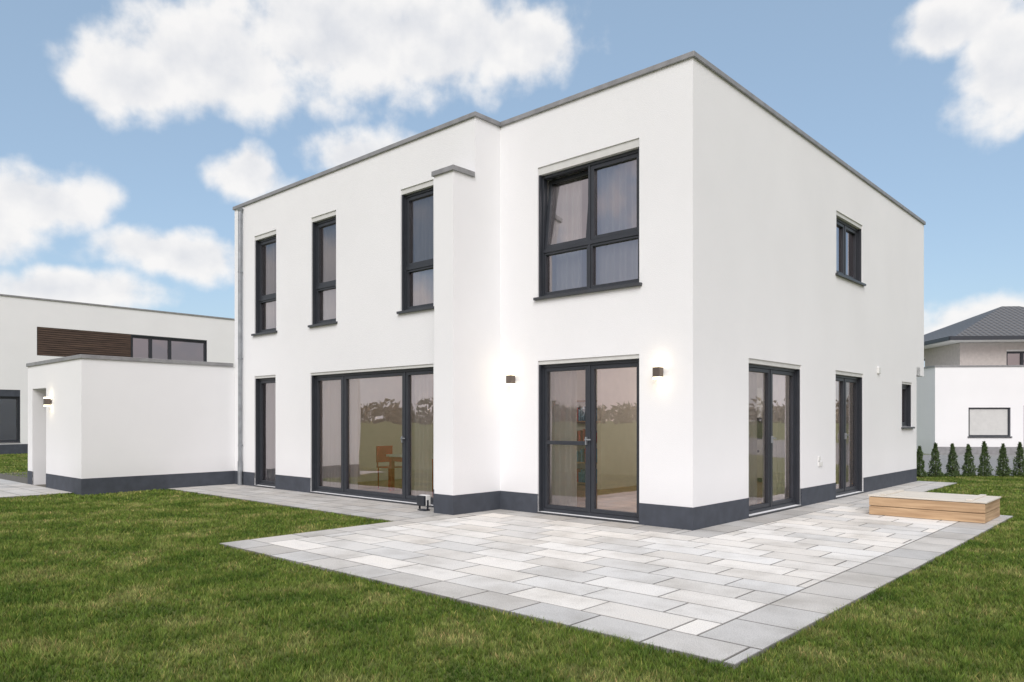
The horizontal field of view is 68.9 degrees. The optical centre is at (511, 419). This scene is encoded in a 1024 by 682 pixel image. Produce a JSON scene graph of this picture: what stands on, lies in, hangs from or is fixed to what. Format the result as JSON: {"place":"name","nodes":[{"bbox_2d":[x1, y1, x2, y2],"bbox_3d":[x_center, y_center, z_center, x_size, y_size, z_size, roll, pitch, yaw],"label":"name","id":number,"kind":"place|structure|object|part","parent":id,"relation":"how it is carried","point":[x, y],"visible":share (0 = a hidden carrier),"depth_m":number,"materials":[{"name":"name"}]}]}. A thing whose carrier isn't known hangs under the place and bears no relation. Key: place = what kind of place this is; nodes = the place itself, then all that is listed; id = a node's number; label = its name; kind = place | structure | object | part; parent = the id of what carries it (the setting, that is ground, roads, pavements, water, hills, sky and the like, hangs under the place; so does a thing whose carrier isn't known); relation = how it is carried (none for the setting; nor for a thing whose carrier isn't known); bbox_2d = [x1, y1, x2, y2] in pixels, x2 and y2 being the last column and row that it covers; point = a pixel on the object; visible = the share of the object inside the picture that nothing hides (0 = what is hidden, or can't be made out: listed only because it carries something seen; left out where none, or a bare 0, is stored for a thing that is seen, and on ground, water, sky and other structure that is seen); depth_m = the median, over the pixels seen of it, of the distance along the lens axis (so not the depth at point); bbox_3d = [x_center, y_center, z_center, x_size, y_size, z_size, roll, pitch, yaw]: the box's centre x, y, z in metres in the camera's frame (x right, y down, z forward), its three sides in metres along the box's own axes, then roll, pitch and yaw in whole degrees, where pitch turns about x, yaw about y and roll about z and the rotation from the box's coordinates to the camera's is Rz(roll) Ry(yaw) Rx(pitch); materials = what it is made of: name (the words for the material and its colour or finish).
{"place":"outdoors","nodes":[
{"label":"outdoors","id":0,"kind":"place"},
{"bbox_2d":[0,294,234,453],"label":"white neighbour house","id":1,"kind":"structure","parent":0,"point":[33,329],"depth_m":35.77,"materials":[{"name":"paint"}]},
{"bbox_2d":[0,335,206,442],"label":"window frames","id":2,"kind":"structure","parent":1,"relation":"in","point":[169,340],"depth_m":37.62,"materials":[{"name":"black metal"}]},
{"bbox_2d":[0,453,1023,681],"bbox_3d":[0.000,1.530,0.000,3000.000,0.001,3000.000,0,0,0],"label":"lawn ground","id":3,"kind":"structure","parent":0,"point":[464,670],"depth_m":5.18,"materials":[{"name":"green plant"}]},
{"bbox_2d":[26,354,234,495],"bbox_3d":[-7.736,0.115,18.871,3.660,2.890,6.923,0,0,42],"label":"garage annex","id":4,"kind":"object","parent":3,"relation":"on","point":[101,424],"visible":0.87,"depth_m":16.19,"materials":[{"name":"white paint"}]},
{"bbox_2d":[43,397,51,405],"bbox_3d":[-10.162,-0.400,16.346,0.110,0.200,0.142,0,0,42],"label":"wall lamp","id":5,"kind":"object","parent":4,"relation":"attached to","point":[47,401],"visible":1,"depth_m":16.30,"materials":[{"name":"brown"}]},
{"bbox_2d":[0,472,957,661],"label":"paving joints","id":6,"kind":"object","parent":3,"relation":"on","point":[6,476],"visible":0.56,"depth_m":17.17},
{"bbox_2d":[0,479,1012,668],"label":"paving slabs","id":7,"kind":"structure","parent":3,"relation":"on","point":[571,569],"depth_m":8.03,"materials":[{"name":"stone"}]},
{"bbox_2d":[417,494,430,510],"bbox_3d":[-1.464,1.370,12.377,0.210,0.260,0.150,0,0,42],"label":"outdoor spotlight","id":8,"kind":"object","parent":7,"relation":"on","point":[423,499],"visible":1,"depth_m":12.32,"materials":[{"name":"black plastic"}]},
{"bbox_2d":[868,490,1000,522],"bbox_3d":[6.634,1.331,11.742,1.620,0.328,1.120,0,0,42],"label":"wooden sandbox","id":9,"kind":"object","parent":7,"relation":"on","point":[982,508],"visible":1,"depth_m":11.37,"materials":[{"name":"beige wood"}]},
{"bbox_2d":[234,468,916,530],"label":"plinth","id":10,"kind":"structure","parent":3,"relation":"on","point":[686,518],"depth_m":12.08,"materials":[{"name":"paint"}]},
{"bbox_2d":[917,446,926,476],"bbox_3d":[10.861,1.094,19.870,0.460,0.852,0.416,0,0,0],"label":"thuja tree","id":11,"kind":"object","parent":3,"relation":"on","point":[921,471],"visible":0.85,"depth_m":19.83,"materials":[{"name":"green plant"}]},
{"bbox_2d":[927,442,944,476],"bbox_3d":[11.339,1.054,19.911,0.458,0.940,0.473,0,0,0],"label":"thuja tree","id":12,"kind":"object","parent":3,"relation":"on","point":[937,472],"visible":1,"depth_m":19.90,"materials":[{"name":"green plant"}]},
{"bbox_2d":[944,443,961,476],"bbox_3d":[11.760,1.065,19.934,0.433,0.924,0.414,0,0,32],"label":"thuja tree","id":13,"kind":"object","parent":3,"relation":"on","point":[952,457],"visible":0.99,"depth_m":19.92,"materials":[{"name":"green plant"}]},
{"bbox_2d":[961,444,976,475],"bbox_3d":[12.226,1.069,20.010,0.395,0.903,0.394,0,0,0],"label":"thuja tree","id":14,"kind":"object","parent":3,"relation":"on","point":[968,463],"visible":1,"depth_m":19.93,"materials":[{"name":"green plant"}]},
{"bbox_2d":[917,365,1023,454],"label":"white neighbour garage","id":15,"kind":"structure","parent":3,"relation":"on","point":[957,405],"depth_m":32.92,"materials":[{"name":"paint"}]},
{"bbox_2d":[968,408,1011,437],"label":"window frames","id":16,"kind":"structure","parent":15,"relation":"in","point":[970,436],"depth_m":32.84,"materials":[{"name":"grey metal"}]},
{"bbox_2d":[924,342,1023,366],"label":"walls","id":17,"kind":"structure","parent":3,"relation":"on","point":[988,353],"depth_m":40.96,"materials":[{"name":"white paint"}]},
{"bbox_2d":[924,340,1023,349],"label":"soffit","id":18,"kind":"structure","parent":17,"relation":"on","point":[939,344],"depth_m":40.50,"materials":[{"name":"white paint"}]},
{"bbox_2d":[924,306,1023,341],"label":"hip roof","id":19,"kind":"structure","parent":18,"relation":"on","point":[1004,321],"depth_m":42.94,"materials":[{"name":"tile"}]},
{"bbox_2d":[924,335,1023,344],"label":"gutter","id":20,"kind":"object","parent":18,"relation":"on","point":[948,338],"visible":0.53,"depth_m":39.91,"materials":[{"name":"black metal"}]},
{"bbox_2d":[924,351,1023,364],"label":"window frames","id":21,"kind":"structure","parent":17,"relation":"attached to","point":[1021,353],"depth_m":40.88,"materials":[{"name":"black metal"}]},
{"bbox_2d":[1008,354,1019,364],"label":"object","id":22,"kind":"structure","parent":17,"relation":"attached to","point":[1013,359],"depth_m":43.67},
{"bbox_2d":[976,441,993,475],"bbox_3d":[12.645,1.038,20.027,0.416,0.989,0.387,0,0,0],"label":"thuja tree","id":23,"kind":"object","parent":3,"relation":"on","point":[985,461],"visible":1,"depth_m":19.97,"materials":[{"name":"green plant"}]},
{"bbox_2d":[994,443,1011,476],"bbox_3d":[13.178,1.067,20.039,0.411,0.909,0.411,0,0,0],"label":"thuja tree","id":24,"kind":"object","parent":3,"relation":"on","point":[1000,459],"visible":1,"depth_m":20.00,"materials":[{"name":"green plant"}]},
{"bbox_2d":[1011,442,1023,475],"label":"thuja tree","id":25,"kind":"object","parent":3,"relation":"on","point":[1019,452],"visible":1,"depth_m":20.06,"materials":[{"name":"green plant"}]},
{"bbox_2d":[0,0,1023,334],"label":"sky","id":26,"kind":"structure","parent":0,"point":[132,132],"materials":[{"name":"blue"}]},
{"bbox_2d":[358,479,761,512],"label":"interior floor","id":27,"kind":"structure","parent":0,"point":[621,499],"depth_m":14.54,"materials":[{"name":"brown wood"}]},
{"bbox_2d":[376,446,401,489],"bbox_3d":[-2.581,1.000,15.834,0.430,0.900,0.420,0,0,42],"label":"dining chair","id":28,"kind":"object","parent":27,"relation":"on","point":[382,452],"visible":0.54,"depth_m":15.87,"materials":[{"name":"red paint"}]},
{"bbox_2d":[386,454,432,494],"bbox_3d":[-1.768,0.975,15.159,1.500,0.950,0.800,0,0,42],"label":"dining table","id":29,"kind":"object","parent":27,"relation":"on","point":[393,458],"visible":0.16,"depth_m":15.33,"materials":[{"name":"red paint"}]},
{"bbox_2d":[335,169,761,489],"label":"interior partitions","id":30,"kind":"object","parent":27,"relation":"on","point":[379,411],"visible":0.04,"depth_m":16.43,"materials":[{"name":"beige paint"}]},
{"bbox_2d":[235,58,923,521],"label":"walls","id":31,"kind":"structure","parent":27,"relation":"on","point":[743,198],"depth_m":12.24,"materials":[{"name":"white paint"}]},
{"bbox_2d":[237,208,242,484],"bbox_3d":[-6.275,-1.690,17.223,0.140,6.380,0.140,0,0,42],"label":"downpipe","id":32,"kind":"object","parent":31,"relation":"attached to","point":[240,358],"visible":1,"depth_m":17.19,"materials":[{"name":"metal"}]},
{"bbox_2d":[506,373,514,385],"bbox_3d":[-0.013,-0.670,12.313,0.110,0.200,0.142,0,0,42],"label":"wall lamp","id":33,"kind":"object","parent":31,"relation":"attached to","point":[510,379],"visible":1,"depth_m":12.27,"materials":[{"name":"brown"}]},
{"bbox_2d":[264,159,784,506],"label":"curtains","id":34,"kind":"object","parent":31,"relation":"attached to","point":[617,201],"visible":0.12,"depth_m":12.71,"materials":[{"name":"grey fabric"}]},
{"bbox_2d":[233,50,925,224],"bbox_3d":[1.779,-4.473,18.016,11.680,1.065,12.928,0,0,42],"label":"roof coping","id":35,"kind":"object","parent":31,"relation":"on","point":[715,70],"visible":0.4,"depth_m":12.25,"materials":[{"name":"metal"}]},
{"bbox_2d":[255,147,910,521],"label":"window frames","id":36,"kind":"structure","parent":31,"relation":"attached to","point":[591,241],"depth_m":12.98,"materials":[{"name":"black metal"}]},
{"bbox_2d":[400,433,848,444],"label":"door handles","id":37,"kind":"object","parent":36,"relation":"attached to","point":[402,438],"depth_m":12.25,"materials":[{"name":"metal"}]},
{"bbox_2d":[836,225,903,488],"bbox_3d":[2.030,-1.300,17.655,10.463,5.325,11.403,0,0,42],"label":"window glass","id":38,"kind":"object","parent":36,"relation":"in","point":[849,404],"visible":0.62,"depth_m":15.11,"materials":[{"name":"glass"}]},
{"bbox_2d":[255,138,910,384],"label":"shutter housings","id":39,"kind":"object","parent":31,"relation":"attached to","point":[628,146],"visible":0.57,"depth_m":11.95,"materials":[{"name":"grey metal"}]},
{"bbox_2d":[251,273,914,523],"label":"window sills","id":40,"kind":"structure","parent":31,"relation":"attached to","point":[576,293],"depth_m":12.59,"materials":[{"name":"grey metal"}]},
{"bbox_2d":[653,365,662,378],"bbox_3d":[2.047,-0.670,10.433,0.110,0.200,0.142,0,0,42],"label":"wall lamp","id":41,"kind":"object","parent":31,"relation":"attached to","point":[657,371],"visible":1,"depth_m":10.38,"materials":[{"name":"brown"}]},
{"bbox_2d":[818,456,822,465],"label":"wall sockets","id":42,"kind":"object","parent":31,"relation":"attached to","point":[820,463],"depth_m":13.54,"materials":[{"name":"white plastic"}]},
{"bbox_2d":[577,400,596,484],"bbox_3d":[1.511,0.500,16.973,2.000,1.900,0.340,0,0,42],"label":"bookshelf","id":43,"kind":"object","parent":27,"relation":"on","point":[581,453],"visible":0.11,"depth_m":16.78,"materials":[{"name":"wood"}]},
{"bbox_2d":[757,388,761,481],"bbox_3d":[6.375,0.350,17.266,2.990,2.200,0.590,0,0,42],"label":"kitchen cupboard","id":44,"kind":"object","parent":27,"relation":"on","point":[759,434],"depth_m":17.43,"materials":[{"name":"white"}]},
{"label":"cupboard doors","id":45,"kind":"part","parent":44,"relation":"part of","materials":[{"name":"white"}]},
{"bbox_2d":[921,455,1022,475],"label":"gravel driveway","id":46,"kind":"structure","parent":0,"point":[993,460],"depth_m":26.73,"materials":[{"name":"grey gravel"}]}
]}

